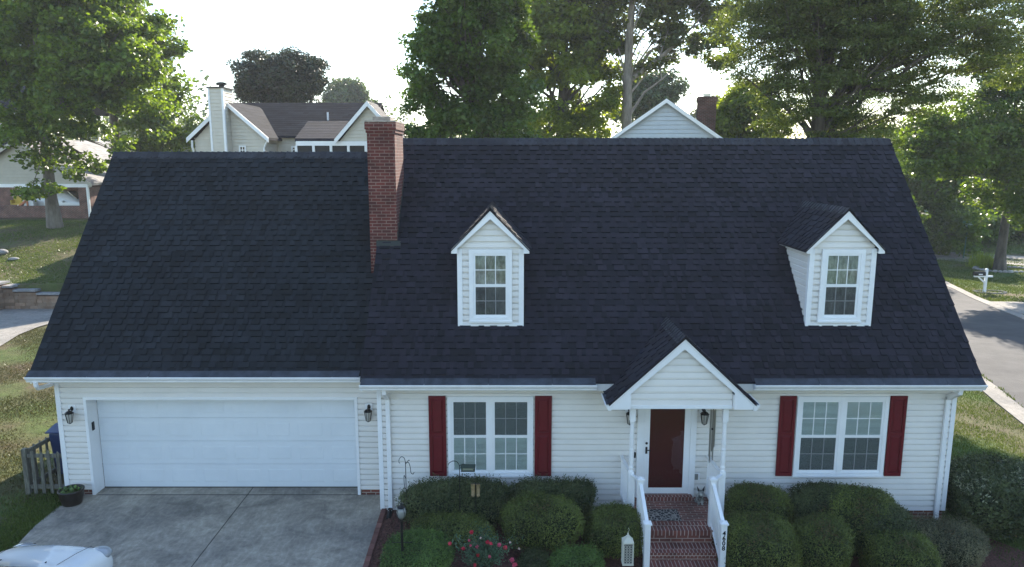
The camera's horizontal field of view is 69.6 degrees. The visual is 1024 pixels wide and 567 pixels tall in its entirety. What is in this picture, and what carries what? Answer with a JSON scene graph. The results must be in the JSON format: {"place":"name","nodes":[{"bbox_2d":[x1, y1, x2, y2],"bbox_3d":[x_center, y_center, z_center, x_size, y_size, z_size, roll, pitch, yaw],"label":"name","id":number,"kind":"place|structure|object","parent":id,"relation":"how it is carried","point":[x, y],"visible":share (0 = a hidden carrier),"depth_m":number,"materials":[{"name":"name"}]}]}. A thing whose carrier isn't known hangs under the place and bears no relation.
{"place":"outdoors","nodes":[
{"label":"outdoors","id":0,"kind":"place"},
{"bbox_2d":[0,309,52,345],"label":"side driveway","id":1,"kind":"structure","parent":0,"point":[14,323],"depth_m":30.02,"materials":[{"name":"concrete"}]},
{"bbox_2d":[0,328,63,551],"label":"yard grass","id":2,"kind":"structure","parent":0,"point":[23,403],"depth_m":20.70,"materials":[{"name":"green plant"}]},
{"bbox_2d":[18,487,252,566],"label":"driveway","id":3,"kind":"structure","parent":0,"point":[155,530],"depth_m":14.40,"materials":[{"name":"concrete"}]},
{"bbox_2d":[0,542,112,566],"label":"parked car","id":4,"kind":"object","parent":3,"relation":"on","point":[27,554],"visible":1,"depth_m":11.33,"materials":[{"name":"white paint"}]},
{"bbox_2d":[57,484,84,506],"bbox_3d":[-9.106,4.375,15.217,0.494,0.417,0.494,0,10,0],"label":"plant tub","id":5,"kind":"object","parent":3,"relation":"on","point":[71,495],"visible":1,"depth_m":15.09,"materials":[{"name":"black plastic"}]},
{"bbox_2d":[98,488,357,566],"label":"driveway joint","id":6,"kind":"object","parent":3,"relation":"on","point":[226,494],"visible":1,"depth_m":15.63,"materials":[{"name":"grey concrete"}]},
{"bbox_2d":[192,487,380,566],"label":"driveway","id":7,"kind":"structure","parent":0,"point":[296,531],"depth_m":14.13,"materials":[{"name":"concrete"}]},
{"bbox_2d":[0,217,1023,550],"bbox_3d":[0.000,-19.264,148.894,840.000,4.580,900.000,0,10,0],"label":"ground","id":8,"kind":"structure","parent":0,"point":[30,427],"depth_m":22.23,"materials":[{"name":"green plant"}]},
{"bbox_2d":[0,249,8,254],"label":"boulder","id":9,"kind":"object","parent":8,"relation":"on","point":[3,251],"visible":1,"depth_m":38.16,"materials":[{"name":"grey stone"}]},
{"bbox_2d":[18,200,28,205],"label":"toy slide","id":10,"kind":"object","parent":8,"relation":"on","point":[23,202],"visible":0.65,"depth_m":50.01,"materials":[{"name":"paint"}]},
{"bbox_2d":[0,281,59,309],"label":"retaining wall","id":11,"kind":"structure","parent":8,"relation":"on","point":[11,297],"depth_m":32.16,"materials":[{"name":"grey stone"}]},
{"bbox_2d":[21,437,64,494],"bbox_3d":[-9.925,3.920,16.432,0.890,1.300,1.650,0,10,0],"label":"picket fence","id":12,"kind":"object","parent":8,"relation":"on","point":[29,456],"visible":0.59,"depth_m":15.65,"materials":[{"name":"grey wood"}]},
{"bbox_2d":[0,219,87,283],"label":"bank grass","id":13,"kind":"structure","parent":8,"relation":"on","point":[18,223],"depth_m":38.92,"materials":[{"name":"green plant"}]},
{"bbox_2d":[45,422,63,473],"bbox_3d":[-9.930,3.733,16.636,0.680,1.200,0.775,0,10,0],"label":"trash bin","id":14,"kind":"object","parent":8,"relation":"on","point":[53,432],"visible":0.14,"depth_m":16.29,"materials":[{"name":"blue plastic"}]},
{"bbox_2d":[0,80,108,145],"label":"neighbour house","id":15,"kind":"structure","parent":8,"relation":"on","point":[97,111],"depth_m":66.90,"materials":[{"name":"beige"}]},
{"bbox_2d":[0,140,133,217],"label":"neighbour house","id":16,"kind":"structure","parent":8,"relation":"on","point":[13,174],"depth_m":49.75,"materials":[{"name":"beige"}]},
{"bbox_2d":[10,196,22,204],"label":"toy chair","id":17,"kind":"object","parent":16,"relation":"in","point":[17,200],"visible":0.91,"depth_m":50.39,"materials":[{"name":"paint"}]},
{"bbox_2d":[23,200,37,205],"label":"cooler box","id":18,"kind":"object","parent":16,"relation":"on","point":[32,203],"visible":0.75,"depth_m":50.12,"materials":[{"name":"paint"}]},
{"bbox_2d":[16,190,79,205],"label":"parked car","id":19,"kind":"object","parent":16,"relation":"in","point":[68,198],"visible":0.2,"depth_m":51.00,"materials":[{"name":"white paint"}]},
{"bbox_2d":[0,0,183,228],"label":"oak tree","id":20,"kind":"object","parent":8,"relation":"on","point":[68,64],"visible":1,"depth_m":40.70,"materials":[{"name":"green plant"}]},
{"bbox_2d":[13,0,206,151],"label":"oak tree","id":21,"kind":"object","parent":8,"relation":"on","point":[161,130],"visible":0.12,"depth_m":51.69,"materials":[{"name":"green plant"}]},
{"bbox_2d":[225,45,331,102],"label":"evergreen tree","id":22,"kind":"object","parent":8,"relation":"on","point":[288,75],"visible":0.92,"depth_m":62.40,"materials":[{"name":"green plant"}]},
{"bbox_2d":[186,82,406,151],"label":"neighbour house","id":23,"kind":"structure","parent":8,"relation":"on","point":[227,124],"depth_m":43.21,"materials":[{"name":"beige"}]},
{"bbox_2d":[239,146,245,151],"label":"window","id":24,"kind":"structure","parent":23,"relation":"in","point":[241,148],"depth_m":43.21,"materials":[{"name":"white paint"}]},
{"bbox_2d":[321,76,382,103],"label":"tree","id":25,"kind":"object","parent":8,"relation":"on","point":[348,89],"visible":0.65,"depth_m":114.53,"materials":[{"name":"green plant"}]},
{"bbox_2d":[363,508,386,566],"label":"brick edging","id":26,"kind":"object","parent":8,"relation":"on","point":[369,554],"visible":1,"depth_m":13.79,"materials":[{"name":"red brick"}]},
{"bbox_2d":[392,0,549,137],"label":"broadleaf tree","id":27,"kind":"object","parent":8,"relation":"on","point":[453,40],"visible":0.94,"depth_m":32.46,"materials":[{"name":"green plant"}]},
{"bbox_2d":[24,116,987,566],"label":"house","id":28,"kind":"structure","parent":8,"relation":"on","point":[618,318],"depth_m":15.25,"materials":[{"name":"plastic"}]},
{"bbox_2d":[97,400,357,486],"bbox_3d":[-6.055,3.379,15.834,5.570,2.090,0.066,0,10,0],"label":"garage door","id":29,"kind":"structure","parent":28,"relation":"in","point":[145,443],"depth_m":15.81,"materials":[{"name":"paint"}]},
{"bbox_2d":[447,396,532,476],"bbox_3d":[-0.430,3.067,14.706,1.724,1.690,0.058,0,10,0],"label":"window","id":30,"kind":"structure","parent":28,"relation":"in","point":[494,434],"depth_m":14.70,"materials":[{"name":"white paint"}]},
{"bbox_2d":[647,509,681,520],"bbox_3d":[2.920,4.454,14.165,0.600,0.015,0.440,0,10,0],"label":"doormat","id":31,"kind":"object","parent":28,"relation":"on","point":[663,515],"visible":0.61,"depth_m":14.13,"materials":[{"name":"grey fabric"}]},
{"bbox_2d":[648,409,684,486],"bbox_3d":[3.100,3.229,14.751,0.880,2.065,0.004,0,10,0],"label":"front door","id":32,"kind":"structure","parent":28,"relation":"in","point":[666,445],"depth_m":14.76,"materials":[{"name":"red paint"}]},
{"bbox_2d":[643,409,690,492],"bbox_3d":[3.100,3.237,14.706,0.916,2.065,0.083,0,10,0],"label":"storm door","id":33,"kind":"structure","parent":28,"relation":"in","point":[684,489],"depth_m":14.77,"materials":[{"name":"white paint"}]},
{"bbox_2d":[695,486,704,504],"bbox_3d":[3.740,4.201,14.626,0.190,0.382,0.255,0,10,0],"label":"dog statue","id":34,"kind":"object","parent":28,"relation":"on","point":[699,499],"visible":1,"depth_m":14.58,"materials":[{"name":"grey stone"}]},
{"bbox_2d":[708,409,715,462],"bbox_3d":[3.840,2.771,14.097,0.126,1.360,0.126,0,10,0],"label":"wind chime","id":35,"kind":"object","parent":28,"relation":"hanging from","point":[712,428],"visible":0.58,"depth_m":14.10,"materials":[{"name":"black metal"}]},
{"bbox_2d":[792,396,889,476],"bbox_3d":[6.565,3.067,14.706,1.834,1.690,0.058,0,10,0],"label":"window","id":36,"kind":"structure","parent":28,"relation":"in","point":[836,436],"depth_m":14.71,"materials":[{"name":"white paint"}]},
{"bbox_2d":[51,70,1021,151],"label":"woods","id":37,"kind":"object","parent":8,"relation":"on","point":[204,113],"visible":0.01,"depth_m":133.61,"materials":[{"name":"green plant"}]},
{"bbox_2d":[508,0,628,137],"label":"broadleaf tree","id":38,"kind":"object","parent":8,"relation":"on","point":[560,59],"visible":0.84,"depth_m":47.25,"materials":[{"name":"green plant"}]},
{"bbox_2d":[605,68,691,126],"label":"tree","id":39,"kind":"object","parent":8,"relation":"on","point":[659,92],"visible":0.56,"depth_m":71.27,"materials":[{"name":"green plant"}]},
{"bbox_2d":[559,0,751,129],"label":"tall tree","id":40,"kind":"object","parent":8,"relation":"on","point":[674,12],"visible":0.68,"depth_m":47.63,"materials":[{"name":"green plant"}]},
{"bbox_2d":[611,94,721,137],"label":"neighbour house","id":41,"kind":"structure","parent":8,"relation":"on","point":[666,118],"depth_m":35.23,"materials":[{"name":"white"}]},
{"bbox_2d":[369,510,1023,566],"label":"mulch bed","id":42,"kind":"object","parent":8,"relation":"on","point":[992,559],"visible":0.11,"depth_m":13.77,"materials":[{"name":"brown soil"}]},
{"bbox_2d":[371,511,410,565],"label":"mulch chips","id":43,"kind":"object","parent":42,"relation":"on","point":[385,537],"visible":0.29,"depth_m":14.08,"materials":[{"name":"brown wood"}]},
{"bbox_2d":[392,503,411,553],"bbox_3d":[-1.871,4.375,12.527,0.348,1.534,0.170,0,10,0],"label":"garden lamp","id":44,"kind":"object","parent":42,"relation":"on","point":[401,512],"visible":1,"depth_m":12.42,"materials":[{"name":"black metal"}]},
{"bbox_2d":[399,456,413,527],"bbox_3d":[-2.014,4.072,14.150,0.296,1.578,0.016,0,10,0],"label":"shepherds hook","id":45,"kind":"object","parent":42,"relation":"on","point":[404,483],"visible":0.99,"depth_m":14.08,"materials":[{"name":"black metal"}]},
{"bbox_2d":[377,526,455,566],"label":"boxwood shrub","id":46,"kind":"object","parent":42,"relation":"on","point":[428,548],"visible":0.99,"depth_m":12.64,"materials":[{"name":"green plant"}]},
{"bbox_2d":[409,508,496,547],"bbox_3d":[-1.090,4.575,13.706,1.665,0.666,0.984,0,10,0],"label":"boxwood shrub","id":47,"kind":"object","parent":42,"relation":"on","point":[452,523],"visible":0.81,"depth_m":13.55,"materials":[{"name":"green plant"}]},
{"bbox_2d":[394,473,513,526],"bbox_3d":[-1.028,4.257,14.397,2.495,1.049,1.000,0,10,0],"label":"hedge","id":48,"kind":"object","parent":42,"relation":"on","point":[441,494],"visible":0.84,"depth_m":14.11,"materials":[{"name":"green plant"}]},
{"bbox_2d":[448,461,459,500],"bbox_3d":[-0.991,4.104,13.881,0.415,1.613,0.016,0,10,0],"label":"shepherds hook","id":49,"kind":"object","parent":42,"relation":"on","point":[459,478],"visible":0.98,"depth_m":13.79,"materials":[{"name":"black metal"}]},
{"bbox_2d":[460,464,475,471],"bbox_3d":[-0.823,3.439,13.766,0.280,0.130,0.160,0,10,0],"label":"bird feeder","id":50,"kind":"object","parent":49,"relation":"hanging from","point":[467,467],"visible":1,"depth_m":13.73,"materials":[{"name":"plastic"}]},
{"bbox_2d":[471,482,479,508],"bbox_3d":[-0.686,4.307,13.908,0.180,1.112,0.133,0,10,0],"label":"lantern","id":51,"kind":"object","parent":42,"relation":"on","point":[475,488],"visible":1,"depth_m":13.84,"materials":[{"name":"beige metal"}]},
{"bbox_2d":[448,521,523,566],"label":"rose bush","id":52,"kind":"object","parent":42,"relation":"on","point":[487,547],"visible":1,"depth_m":12.65,"materials":[{"name":"green plant"}]},
{"bbox_2d":[515,544,554,566],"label":"boxwood shrub","id":53,"kind":"object","parent":42,"relation":"on","point":[533,556],"visible":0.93,"depth_m":12.86,"materials":[{"name":"green plant"}]},
{"bbox_2d":[498,487,585,551],"bbox_3d":[0.541,4.393,13.716,1.662,1.131,1.260,0,10,0],"label":"boxwood shrub","id":54,"kind":"object","parent":42,"relation":"on","point":[544,520],"visible":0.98,"depth_m":13.32,"materials":[{"name":"green plant"}]},
{"bbox_2d":[507,474,598,522],"bbox_3d":[0.772,4.264,14.438,1.847,1.035,0.937,0,10,0],"label":"hedge","id":55,"kind":"object","parent":42,"relation":"on","point":[582,491],"visible":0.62,"depth_m":14.28,"materials":[{"name":"green plant"}]},
{"bbox_2d":[546,541,606,566],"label":"boxwood shrub","id":56,"kind":"object","parent":42,"relation":"on","point":[581,555],"visible":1,"depth_m":12.58,"materials":[{"name":"green plant"}]},
{"bbox_2d":[582,500,642,559],"bbox_3d":[1.855,4.556,13.627,1.183,0.968,1.216,0,10,0],"label":"boxwood shrub","id":57,"kind":"object","parent":42,"relation":"on","point":[607,529],"visible":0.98,"depth_m":13.28,"materials":[{"name":"green plant"}]},
{"bbox_2d":[621,531,633,565],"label":"white lantern","id":58,"kind":"object","parent":42,"relation":"on","point":[627,552],"visible":1,"depth_m":12.44,"materials":[{"name":"beige metal"}]},
{"bbox_2d":[714,507,803,566],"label":"boxwood shrub","id":59,"kind":"object","parent":42,"relation":"on","point":[761,538],"visible":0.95,"depth_m":12.87,"materials":[{"name":"green plant"}]},
{"bbox_2d":[724,479,794,524],"bbox_3d":[4.746,4.409,14.296,1.392,1.195,1.038,0,10,0],"label":"boxwood shrub","id":60,"kind":"object","parent":42,"relation":"on","point":[750,497],"visible":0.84,"depth_m":14.03,"materials":[{"name":"green plant"}]},
{"bbox_2d":[786,478,849,525],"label":"boxwood shrub","id":61,"kind":"object","parent":42,"relation":"on","point":[809,498],"visible":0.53,"depth_m":14.05,"materials":[{"name":"green plant"}]},
{"bbox_2d":[791,507,855,566],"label":"boxwood shrub","id":62,"kind":"object","parent":42,"relation":"on","point":[824,539],"visible":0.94,"depth_m":12.92,"materials":[{"name":"green plant"}]},
{"bbox_2d":[825,482,900,556],"bbox_3d":[6.650,4.481,13.999,1.611,1.401,1.514,0,10,0],"label":"boxwood shrub","id":63,"kind":"object","parent":42,"relation":"on","point":[853,503],"visible":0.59,"depth_m":13.65,"materials":[{"name":"green plant"}]},
{"bbox_2d":[850,499,921,557],"bbox_3d":[6.859,4.638,13.757,1.404,1.277,1.384,0,10,0],"label":"boxwood shrub","id":64,"kind":"object","parent":42,"relation":"on","point":[907,522],"visible":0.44,"depth_m":13.36,"materials":[{"name":"green plant"}]},
{"bbox_2d":[857,522,945,566],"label":"boxwood shrub","id":65,"kind":"object","parent":42,"relation":"on","point":[902,549],"visible":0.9,"depth_m":12.91,"materials":[{"name":"green plant"}]},
{"bbox_2d":[912,511,993,566],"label":"spirea shrub","id":66,"kind":"object","parent":42,"relation":"on","point":[961,544],"visible":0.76,"depth_m":13.43,"materials":[{"name":"green plant"}]},
{"bbox_2d":[690,93,723,118],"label":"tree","id":67,"kind":"object","parent":8,"relation":"on","point":[693,113],"visible":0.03,"depth_m":107.09,"materials":[{"name":"green plant"}]},
{"bbox_2d":[715,77,796,137],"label":"broadleaf tree","id":68,"kind":"object","parent":8,"relation":"on","point":[734,114],"visible":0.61,"depth_m":47.64,"materials":[{"name":"green plant"}]},
{"bbox_2d":[700,0,1023,151],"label":"willow oak tree","id":69,"kind":"object","parent":8,"relation":"on","point":[814,37],"visible":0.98,"depth_m":30.93,"materials":[{"name":"green plant"}]},
{"bbox_2d":[855,123,931,223],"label":"woodland tree","id":70,"kind":"object","parent":8,"relation":"on","point":[921,215],"depth_m":56.35,"materials":[{"name":"green plant"}]},
{"bbox_2d":[873,120,971,230],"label":"woodland tree","id":71,"kind":"object","parent":8,"relation":"on","point":[941,185],"depth_m":68.36,"materials":[{"name":"green plant"}]},
{"bbox_2d":[901,149,1001,256],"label":"woodland tree","id":72,"kind":"object","parent":8,"relation":"on","point":[945,239],"visible":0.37,"depth_m":63.15,"materials":[{"name":"green plant"}]},
{"bbox_2d":[893,47,1023,270],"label":"maple tree","id":73,"kind":"object","parent":8,"relation":"on","point":[986,135],"visible":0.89,"depth_m":47.81,"materials":[{"name":"green plant"}]},
{"bbox_2d":[963,221,972,257],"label":"street sign","id":74,"kind":"object","parent":8,"relation":"on","point":[966,237],"visible":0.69,"depth_m":62.83,"materials":[{"name":"green"}]},
{"bbox_2d":[937,258,1023,301],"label":"corner grass","id":75,"kind":"structure","parent":8,"relation":"on","point":[964,272],"depth_m":50.70,"materials":[{"name":"green plant"}]},
{"bbox_2d":[972,268,992,291],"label":"mailbox","id":76,"kind":"object","parent":8,"relation":"on","point":[979,274],"visible":0.96,"depth_m":46.25,"materials":[{"name":"white paint"}]},
{"bbox_2d":[945,449,1023,542],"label":"hedge","id":77,"kind":"object","parent":8,"relation":"on","point":[984,489],"visible":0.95,"depth_m":14.55,"materials":[{"name":"green plant"}]},
{"bbox_2d":[945,391,1023,566],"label":"lawn grass","id":78,"kind":"structure","parent":8,"relation":"on","point":[976,413],"depth_m":20.92,"materials":[{"name":"green plant"}]},
{"bbox_2d":[945,281,1023,319],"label":"kerb","id":79,"kind":"structure","parent":8,"relation":"on","point":[982,300],"depth_m":42.65,"materials":[{"name":"concrete"}]},
{"bbox_2d":[949,177,1023,244],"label":"woodland tree","id":80,"kind":"object","parent":8,"relation":"on","point":[994,227],"visible":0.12,"depth_m":72.38,"materials":[{"name":"green plant"}]},
{"bbox_2d":[964,252,1009,268],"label":"ornamental grass","id":81,"kind":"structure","parent":8,"relation":"on","point":[980,260],"depth_m":56.97,"materials":[{"name":"green plant"}]},
{"bbox_2d":[973,290,1006,293],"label":"stone ring","id":82,"kind":"object","parent":8,"relation":"on","point":[1000,291],"visible":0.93,"depth_m":46.12,"materials":[{"name":"grey stone"}]},
{"bbox_2d":[969,174,1023,239],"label":"woodland tree","id":83,"kind":"object","parent":8,"relation":"on","point":[1021,237],"visible":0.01,"depth_m":76.89,"materials":[{"name":"green plant"}]},
{"bbox_2d":[972,266,1023,272],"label":"kerb","id":84,"kind":"object","parent":8,"relation":"on","point":[999,271],"visible":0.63,"depth_m":55.07,"materials":[{"name":"grey concrete"}]},
{"bbox_2d":[982,376,1023,424],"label":"kerb","id":85,"kind":"structure","parent":8,"relation":"on","point":[1001,399],"depth_m":24.00,"materials":[{"name":"concrete"}]},
{"bbox_2d":[990,177,1023,236],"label":"woodland tree","id":86,"kind":"object","parent":8,"relation":"on","point":[1019,233],"visible":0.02,"depth_m":75.74,"materials":[{"name":"green plant"}]},
{"bbox_2d":[58,0,1023,140],"label":"sky","id":87,"kind":"structure","parent":0,"point":[358,38],"materials":[{"name":"white"}]},
{"bbox_2d":[935,252,1023,264],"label":"cross street","id":88,"kind":"structure","parent":0,"point":[951,256],"depth_m":63.39,"materials":[{"name":"grey asphalt"}]},
{"bbox_2d":[936,236,1023,254],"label":"wood edge grass","id":89,"kind":"structure","parent":0,"point":[1008,248],"depth_m":70.77,"materials":[{"name":"green plant"}]},
{"bbox_2d":[947,287,1023,407],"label":"road","id":90,"kind":"structure","parent":0,"point":[995,337],"depth_m":32.21,"materials":[{"name":"grey asphalt"}]},
{"bbox_2d":[982,373,1022,406],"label":"gutter weeds","id":91,"kind":"object","parent":90,"relation":"on","point":[1007,394],"visible":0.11,"depth_m":24.94,"materials":[{"name":"green plant"}]},
{"bbox_2d":[991,301,1023,313],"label":"neighbour driveway","id":92,"kind":"structure","parent":0,"point":[1017,307],"depth_m":41.26,"materials":[{"name":"concrete"}]}
]}

